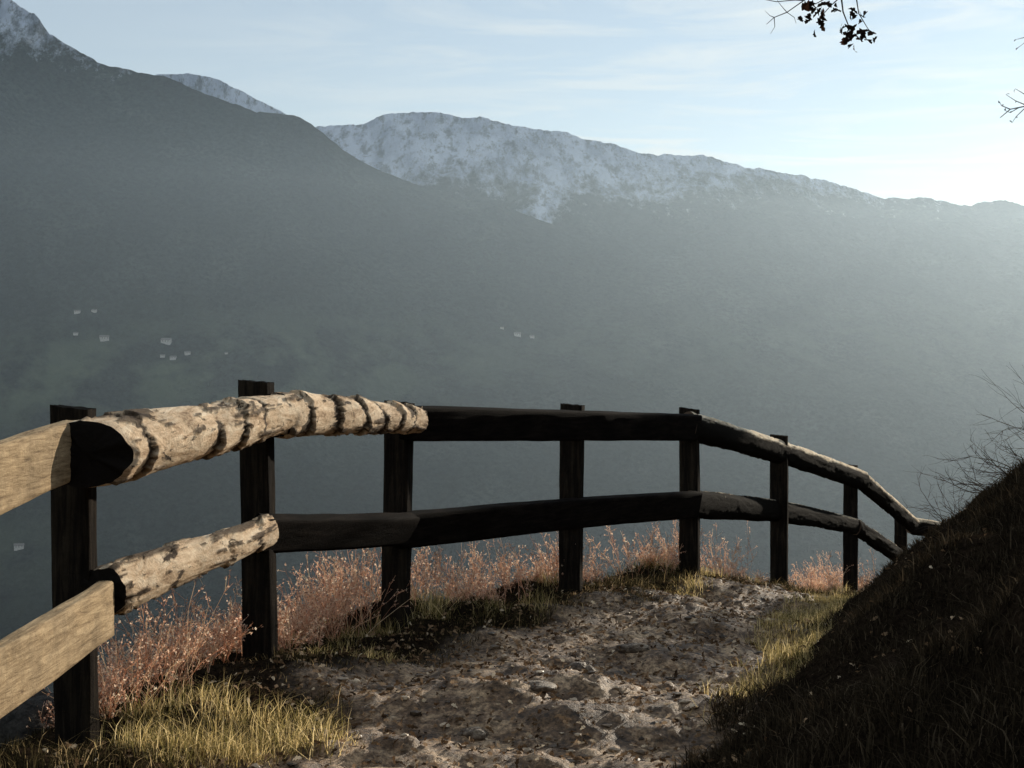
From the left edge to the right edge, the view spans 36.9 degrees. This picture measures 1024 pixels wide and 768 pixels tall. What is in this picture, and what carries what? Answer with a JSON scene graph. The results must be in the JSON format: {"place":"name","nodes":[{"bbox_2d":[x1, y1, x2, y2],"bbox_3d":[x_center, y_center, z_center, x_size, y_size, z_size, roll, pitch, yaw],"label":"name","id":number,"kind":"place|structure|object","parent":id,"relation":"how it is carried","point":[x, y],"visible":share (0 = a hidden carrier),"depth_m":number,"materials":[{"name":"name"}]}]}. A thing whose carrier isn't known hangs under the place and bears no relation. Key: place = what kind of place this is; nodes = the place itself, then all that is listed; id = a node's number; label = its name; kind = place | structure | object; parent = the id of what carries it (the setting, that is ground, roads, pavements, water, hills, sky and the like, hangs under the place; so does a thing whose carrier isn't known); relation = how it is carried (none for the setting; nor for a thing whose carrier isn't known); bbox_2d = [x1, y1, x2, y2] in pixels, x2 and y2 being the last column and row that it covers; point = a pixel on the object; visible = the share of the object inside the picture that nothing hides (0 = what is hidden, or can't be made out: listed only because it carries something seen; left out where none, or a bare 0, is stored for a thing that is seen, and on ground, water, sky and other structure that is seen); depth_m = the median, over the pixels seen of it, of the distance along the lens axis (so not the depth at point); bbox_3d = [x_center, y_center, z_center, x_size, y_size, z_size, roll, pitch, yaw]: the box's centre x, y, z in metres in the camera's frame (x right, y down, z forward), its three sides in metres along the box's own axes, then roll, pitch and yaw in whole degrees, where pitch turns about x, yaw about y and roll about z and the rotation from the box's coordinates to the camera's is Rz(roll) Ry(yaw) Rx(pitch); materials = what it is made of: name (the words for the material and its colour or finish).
{"place":"outdoors","nodes":[
{"label":"outdoors","id":0,"kind":"place"},
{"bbox_2d":[155,73,285,114],"bbox_3d":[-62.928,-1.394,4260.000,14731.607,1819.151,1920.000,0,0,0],"label":"mountain dome","id":1,"kind":"structure","parent":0,"point":[217,88],"depth_m":4485.45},
{"bbox_2d":[0,0,573,688],"bbox_3d":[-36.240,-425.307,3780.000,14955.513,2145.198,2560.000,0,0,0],"label":"mountain slope","id":2,"kind":"structure","parent":0,"point":[142,214],"depth_m":3536.28,"materials":[{"name":"rock"},{"name":"forest vegetation"},{"name":"snow"}]},
{"bbox_2d":[13,543,23,550],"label":"house","id":3,"kind":"structure","parent":2,"relation":"on","point":[18,546],"depth_m":2863.72,"materials":[{"name":"paint"}]},
{"bbox_2d":[99,335,108,341],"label":"house","id":4,"kind":"structure","parent":2,"relation":"on","point":[102,338],"depth_m":3295.62,"materials":[{"name":"paint"}]},
{"bbox_2d":[160,338,171,344],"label":"house","id":5,"kind":"structure","parent":2,"relation":"on","point":[167,341],"depth_m":3326.86,"materials":[{"name":"paint"}]},
{"bbox_2d":[514,332,520,336],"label":"house","id":6,"kind":"structure","parent":2,"relation":"on","point":[517,334],"depth_m":3596.25,"materials":[{"name":"paint"}]},
{"bbox_2d":[0,553,861,767],"bbox_3d":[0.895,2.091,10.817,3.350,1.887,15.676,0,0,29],"label":"verge grass","id":7,"kind":"structure","parent":0,"point":[616,581],"depth_m":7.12,"materials":[{"name":"yellow"}]},
{"bbox_2d":[0,468,1023,767],"bbox_3d":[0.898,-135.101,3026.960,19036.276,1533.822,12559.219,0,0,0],"label":"ground","id":8,"kind":"structure","parent":0,"point":[632,730],"depth_m":6.14,"materials":[{"name":"soil"}]},
{"bbox_2d":[0,689,54,746],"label":"rock","id":9,"kind":"object","parent":8,"relation":"on","point":[17,720],"visible":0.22,"depth_m":5.80,"materials":[{"name":"grey stone"}]},
{"bbox_2d":[26,520,881,727],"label":"dry weeds","id":10,"kind":"object","parent":8,"relation":"on","point":[228,638],"visible":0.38,"depth_m":7.97,"materials":[{"name":"pink"}]},
{"bbox_2d":[0,380,940,749],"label":"wooden fence","id":11,"kind":"object","parent":8,"relation":"on","point":[72,458],"visible":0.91,"depth_m":6.91,"materials":[{"name":"brown wood"}]},
{"bbox_2d":[456,727,488,740],"bbox_3d":[-0.150,1.349,5.899,0.127,0.052,0.103,0,0,0],"label":"rock","id":12,"kind":"object","parent":8,"relation":"on","point":[476,734],"visible":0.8,"depth_m":5.87,"materials":[{"name":"stone"}]},
{"bbox_2d":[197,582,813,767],"bbox_3d":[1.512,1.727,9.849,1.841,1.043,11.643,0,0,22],"label":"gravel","id":13,"kind":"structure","parent":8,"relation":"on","point":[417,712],"depth_m":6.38,"materials":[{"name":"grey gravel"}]},
{"bbox_2d":[42,520,985,767],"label":"fallen leaves","id":14,"kind":"object","parent":8,"relation":"on","point":[638,701],"visible":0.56,"depth_m":6.79,"materials":[{"name":"brown plant"}]},
{"bbox_2d":[523,680,556,692],"bbox_3d":[0.100,1.242,6.301,0.169,0.047,0.147,0,0,0],"label":"rock","id":15,"kind":"object","parent":8,"relation":"on","point":[543,686],"visible":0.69,"depth_m":6.26,"materials":[{"name":"stone"}]},
{"bbox_2d":[563,661,595,673],"bbox_3d":[0.312,1.356,7.149,0.164,0.127,0.126,0,0,0],"label":"rock","id":16,"kind":"object","parent":8,"relation":"on","point":[578,665],"visible":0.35,"depth_m":7.12,"materials":[{"name":"stone"}]},
{"bbox_2d":[616,643,649,652],"bbox_3d":[0.622,1.359,7.900,0.178,0.053,0.126,0,0,0],"label":"rock","id":17,"kind":"object","parent":8,"relation":"on","point":[631,647],"visible":0.98,"depth_m":7.86,"materials":[{"name":"stone"}]},
{"bbox_2d":[679,589,860,720],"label":"grass","id":18,"kind":"structure","parent":8,"relation":"on","point":[826,602],"depth_m":8.59,"materials":[{"name":"yellow"}]},
{"bbox_2d":[651,448,1023,767],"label":"bank grass","id":19,"kind":"structure","parent":8,"relation":"on","point":[841,736],"depth_m":4.68,"materials":[{"name":"brown"}]},
{"bbox_2d":[767,0,1023,122],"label":"oak tree","id":20,"kind":"object","parent":8,"relation":"on","point":[808,7],"visible":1,"depth_m":8.99,"materials":[{"name":"black plant"}]},
{"bbox_2d":[898,465,961,532],"bbox_3d":[2.763,0.762,9.796,0.598,0.498,0.348,0,0,-41],"label":"shrub","id":21,"kind":"object","parent":8,"relation":"on","point":[924,511],"visible":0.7,"depth_m":9.79,"materials":[{"name":"brown plant"}]},
{"bbox_2d":[903,443,987,494],"bbox_3d":[2.661,0.516,9.375,0.398,0.334,0.542,0,0,-29],"label":"shrub","id":22,"kind":"object","parent":8,"relation":"on","point":[963,484],"visible":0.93,"depth_m":9.31,"materials":[{"name":"brown plant"}]},
{"bbox_2d":[924,429,1023,495],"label":"shrub","id":23,"kind":"object","parent":8,"relation":"on","point":[992,460],"visible":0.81,"depth_m":9.30,"materials":[{"name":"brown plant"}]},
{"bbox_2d":[946,411,1023,507],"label":"shrub","id":24,"kind":"object","parent":8,"relation":"on","point":[989,465],"visible":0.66,"depth_m":9.84,"materials":[{"name":"brown plant"}]},
{"bbox_2d":[970,362,1023,487],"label":"shrub","id":25,"kind":"object","parent":8,"relation":"on","point":[1013,427],"visible":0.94,"depth_m":9.07,"materials":[{"name":"brown plant"}]},
{"bbox_2d":[12,0,1023,205],"label":"sky","id":26,"kind":"structure","parent":0,"point":[915,111],"materials":[{"name":"blue"}]},
{"bbox_2d":[43,112,1023,694],"bbox_3d":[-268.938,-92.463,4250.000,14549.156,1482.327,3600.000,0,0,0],"label":"mountain ridge","id":27,"kind":"structure","parent":0,"point":[875,338],"depth_m":3738.85,"materials":[{"name":"grey stone"}]}
]}

